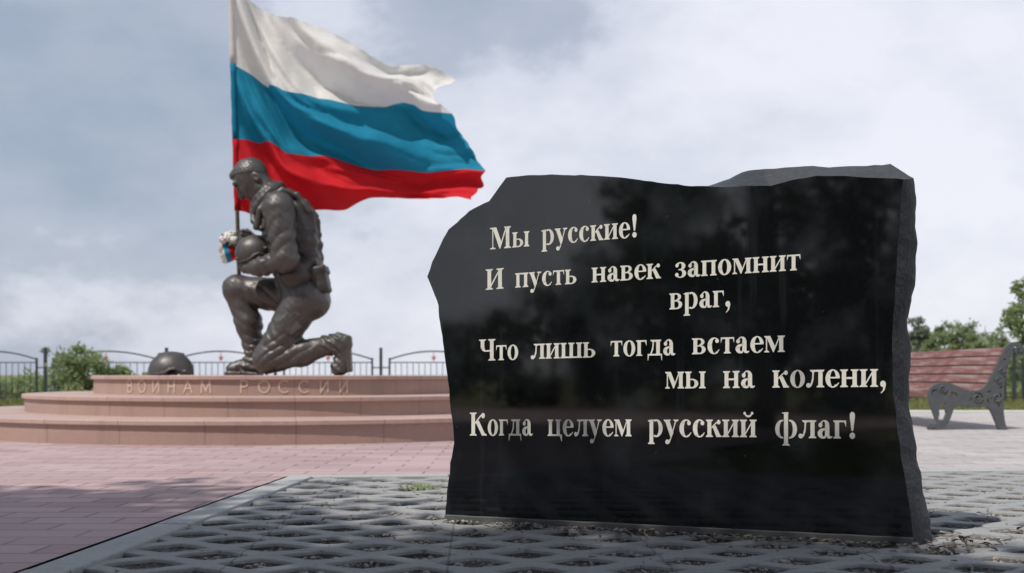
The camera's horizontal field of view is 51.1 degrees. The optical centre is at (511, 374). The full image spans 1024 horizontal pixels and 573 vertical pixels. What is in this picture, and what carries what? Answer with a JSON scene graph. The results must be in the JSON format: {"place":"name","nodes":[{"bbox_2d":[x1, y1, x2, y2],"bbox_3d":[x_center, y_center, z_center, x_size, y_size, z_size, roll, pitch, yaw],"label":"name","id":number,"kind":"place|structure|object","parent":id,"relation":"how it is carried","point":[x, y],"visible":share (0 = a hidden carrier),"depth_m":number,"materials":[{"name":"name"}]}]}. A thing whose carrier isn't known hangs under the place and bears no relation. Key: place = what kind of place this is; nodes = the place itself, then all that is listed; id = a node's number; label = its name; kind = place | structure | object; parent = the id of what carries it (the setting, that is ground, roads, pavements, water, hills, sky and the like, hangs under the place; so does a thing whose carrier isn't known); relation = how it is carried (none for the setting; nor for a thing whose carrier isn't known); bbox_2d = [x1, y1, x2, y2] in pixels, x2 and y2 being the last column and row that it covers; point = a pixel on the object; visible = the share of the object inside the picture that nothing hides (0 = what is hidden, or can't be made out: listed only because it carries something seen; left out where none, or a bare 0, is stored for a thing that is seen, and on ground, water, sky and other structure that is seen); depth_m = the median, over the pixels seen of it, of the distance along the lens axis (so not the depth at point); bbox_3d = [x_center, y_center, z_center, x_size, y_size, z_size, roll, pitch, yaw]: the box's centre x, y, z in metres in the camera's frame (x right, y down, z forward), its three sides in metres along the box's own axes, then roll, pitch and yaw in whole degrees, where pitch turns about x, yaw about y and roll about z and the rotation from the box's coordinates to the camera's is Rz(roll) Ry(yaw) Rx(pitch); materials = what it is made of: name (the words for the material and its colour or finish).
{"place":"outdoors","nodes":[
{"label":"outdoors","id":0,"kind":"place"},
{"bbox_2d":[0,441,453,572],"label":"pavement","id":1,"kind":"structure","parent":0,"point":[57,499],"depth_m":5.26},
{"bbox_2d":[0,375,453,444],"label":"stepped platform","id":2,"kind":"structure","parent":1,"relation":"on","point":[226,409],"depth_m":8.22,"materials":[{"name":"pink stone"}]},
{"bbox_2d":[148,351,193,374],"bbox_3d":[-3.133,-0.089,9.850,0.410,0.251,0.372,0,0,0],"label":"bronze helmet","id":3,"kind":"object","parent":2,"relation":"on","point":[170,363],"visible":0.97,"depth_m":9.72,"materials":[{"name":"metal"}]},
{"bbox_2d":[222,157,352,374],"bbox_3d":[-2.256,-1.063,10.586,0.957,2.171,1.257,0,0,-39],"label":"soldier statue","id":4,"kind":"object","parent":2,"relation":"on","point":[285,248],"visible":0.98,"depth_m":10.34,"materials":[{"name":"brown metal"}]},
{"bbox_2d":[228,0,484,274],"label":"flag","id":5,"kind":"object","parent":4,"relation":"attached to","point":[322,119],"visible":0.95,"depth_m":10.99,"materials":[{"name":"fabric"}]},
{"bbox_2d":[219,230,238,249],"bbox_3d":[-2.822,-1.309,10.736,0.207,0.271,0.197,0,0,0],"label":"flower bunch","id":6,"kind":"object","parent":5,"relation":"attached to","point":[231,238],"visible":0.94,"depth_m":10.66,"materials":[{"name":"white plant"}]},
{"bbox_2d":[218,242,235,264],"bbox_3d":[-2.840,-1.231,10.692,0.194,0.268,0.139,0,0,0],"label":"tricolour ribbon","id":7,"kind":"object","parent":6,"relation":"hanging from","point":[227,254],"visible":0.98,"depth_m":10.68,"materials":[{"name":"multicoloured fabric"}]},
{"bbox_2d":[0,375,1020,572],"bbox_3d":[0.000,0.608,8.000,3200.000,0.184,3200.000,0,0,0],"label":"ground","id":8,"kind":"structure","parent":0,"point":[92,545],"depth_m":3.92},
{"bbox_2d":[0,374,49,400],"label":"shrub","id":9,"kind":"object","parent":8,"relation":"on","point":[15,386],"visible":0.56,"depth_m":22.97,"materials":[{"name":"green plant"}]},
{"bbox_2d":[2,367,64,395],"bbox_3d":[-10.655,0.276,24.008,1.429,0.961,1.117,0,0,0],"label":"shrub","id":10,"kind":"object","parent":8,"relation":"on","point":[28,375],"visible":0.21,"depth_m":23.81,"materials":[{"name":"green plant"}]},
{"bbox_2d":[38,347,78,391],"bbox_3d":[-9.276,0.060,21.946,0.714,1.303,0.657,0,0,31],"label":"shrub","id":11,"kind":"object","parent":8,"relation":"on","point":[51,379],"visible":0.25,"depth_m":21.79,"materials":[{"name":"green plant"}]},
{"bbox_2d":[44,341,112,391],"bbox_3d":[-8.074,0.036,20.025,1.214,1.350,1.218,0,0,0],"label":"shrub","id":12,"kind":"object","parent":8,"relation":"on","point":[76,369],"visible":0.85,"depth_m":19.83,"materials":[{"name":"green plant"}]},
{"bbox_2d":[90,361,136,381],"bbox_3d":[-7.526,0.215,20.317,0.996,0.993,0.883,0,0,0],"label":"shrub","id":13,"kind":"object","parent":8,"relation":"on","point":[122,370],"visible":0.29,"depth_m":20.22,"materials":[{"name":"green plant"}]},
{"bbox_2d":[18,476,311,572],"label":"kerb","id":14,"kind":"structure","parent":8,"relation":"on","point":[80,561],"depth_m":3.36,"materials":[{"name":"concrete"}]},
{"bbox_2d":[0,348,1023,401],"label":"iron fence","id":15,"kind":"object","parent":8,"relation":"on","point":[1013,367],"visible":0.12,"depth_m":20.99,"materials":[{"name":"black metal"}]},
{"bbox_2d":[292,468,1023,479],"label":"kerb","id":16,"kind":"structure","parent":8,"relation":"on","point":[370,476],"depth_m":5.25,"materials":[{"name":"concrete"}]},
{"bbox_2d":[907,316,929,382],"bbox_3d":[9.413,-0.336,25.023,0.643,2.094,0.822,0,0,-18],"label":"young tree","id":17,"kind":"object","parent":8,"relation":"on","point":[918,334],"visible":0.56,"depth_m":24.85,"materials":[{"name":"green plant"}]},
{"bbox_2d":[912,331,941,382],"bbox_3d":[10.871,-0.240,28.036,0.955,1.904,1.078,0,0,0],"label":"young tree","id":18,"kind":"object","parent":8,"relation":"on","point":[931,343],"visible":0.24,"depth_m":27.87,"materials":[{"name":"green plant"}]},
{"bbox_2d":[933,320,952,349],"bbox_3d":[12.108,-0.409,29.998,0.984,2.243,1.018,0,0,-34],"label":"young tree","id":19,"kind":"object","parent":8,"relation":"on","point":[940,329],"visible":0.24,"depth_m":29.95,"materials":[{"name":"green plant"}]},
{"bbox_2d":[940,320,971,366],"bbox_3d":[11.147,-0.346,27.035,0.978,2.117,0.813,0,0,0],"label":"young tree","id":20,"kind":"object","parent":8,"relation":"on","point":[954,341],"visible":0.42,"depth_m":26.99,"materials":[{"name":"green plant"}]},
{"bbox_2d":[910,410,1023,412],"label":"kerb","id":21,"kind":"structure","parent":8,"relation":"on","point":[967,411],"depth_m":13.90,"materials":[{"name":"grey concrete"}]},
{"bbox_2d":[959,318,981,343],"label":"young tree","id":22,"kind":"object","parent":8,"relation":"on","point":[967,328],"visible":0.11,"depth_m":28.87,"materials":[{"name":"green plant"}]},
{"bbox_2d":[966,330,988,383],"bbox_3d":[11.735,-0.215,27.056,0.955,1.854,1.087,0,0,0],"label":"young tree","id":23,"kind":"object","parent":8,"relation":"on","point":[980,343],"visible":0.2,"depth_m":26.97,"materials":[{"name":"green plant"}]},
{"bbox_2d":[978,329,1003,391],"bbox_3d":[13.279,-0.330,29.991,0.991,2.083,1.212,0,0,34],"label":"young tree","id":24,"kind":"object","parent":8,"relation":"on","point":[983,335],"visible":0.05,"depth_m":30.02,"materials":[{"name":"green plant"}]},
{"bbox_2d":[985,323,1020,387],"bbox_3d":[12.726,-0.327,28.045,1.116,2.078,1.106,0,0,33],"label":"young tree","id":25,"kind":"object","parent":8,"relation":"on","point":[1002,340],"visible":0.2,"depth_m":27.98,"materials":[{"name":"green plant"}]},
{"bbox_2d":[999,276,1023,383],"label":"young tree","id":26,"kind":"object","parent":8,"relation":"on","point":[1012,314],"visible":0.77,"depth_m":21.94,"materials":[{"name":"green plant"}]},
{"bbox_2d":[1007,334,1021,393],"bbox_3d":[12.814,-0.458,25.981,1.519,2.341,1.725,0,0,0],"label":"young tree","id":27,"kind":"object","parent":8,"relation":"on","point":[1012,338],"visible":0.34,"depth_m":26.29,"materials":[{"name":"green plant"}]},
{"bbox_2d":[0,391,1023,409],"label":"grass","id":28,"kind":"structure","parent":0,"point":[1014,405],"depth_m":18.03,"materials":[{"name":"green plant"}]},
{"bbox_2d":[0,0,1023,374],"label":"sky","id":29,"kind":"structure","parent":0,"point":[117,189],"materials":[{"name":"grey"}]},
{"bbox_2d":[83,471,1023,572],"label":"pavement","id":30,"kind":"structure","parent":0,"point":[177,551],"depth_m":3.18,"materials":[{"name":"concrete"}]},
{"bbox_2d":[398,482,443,491],"bbox_3d":[-0.407,0.498,4.714,0.211,0.044,0.161,0,0,14],"label":"weed","id":31,"kind":"object","parent":30,"relation":"on","point":[418,485],"visible":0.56,"depth_m":4.70,"materials":[{"name":"green plant"}]},
{"bbox_2d":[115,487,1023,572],"bbox_3d":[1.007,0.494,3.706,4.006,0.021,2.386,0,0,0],"label":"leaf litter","id":32,"kind":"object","parent":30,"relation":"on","point":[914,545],"visible":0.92,"depth_m":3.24,"materials":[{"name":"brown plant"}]},
{"bbox_2d":[427,164,931,548],"bbox_3d":[0.508,-0.072,3.513,1.625,1.184,0.238,0,0,21],"label":"inscribed stone","id":33,"kind":"object","parent":30,"relation":"on","point":[732,355],"visible":0.95,"depth_m":3.37,"materials":[{"name":"stone"}]},
{"bbox_2d":[910,413,1023,468],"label":"path","id":34,"kind":"structure","parent":0,"point":[969,441],"depth_m":7.89,"materials":[{"name":"grey concrete"}]},
{"bbox_2d":[909,342,1023,429],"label":"park bench","id":35,"kind":"object","parent":34,"relation":"on","point":[981,367],"visible":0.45,"depth_m":9.75,"materials":[{"name":"wood"}]}
]}

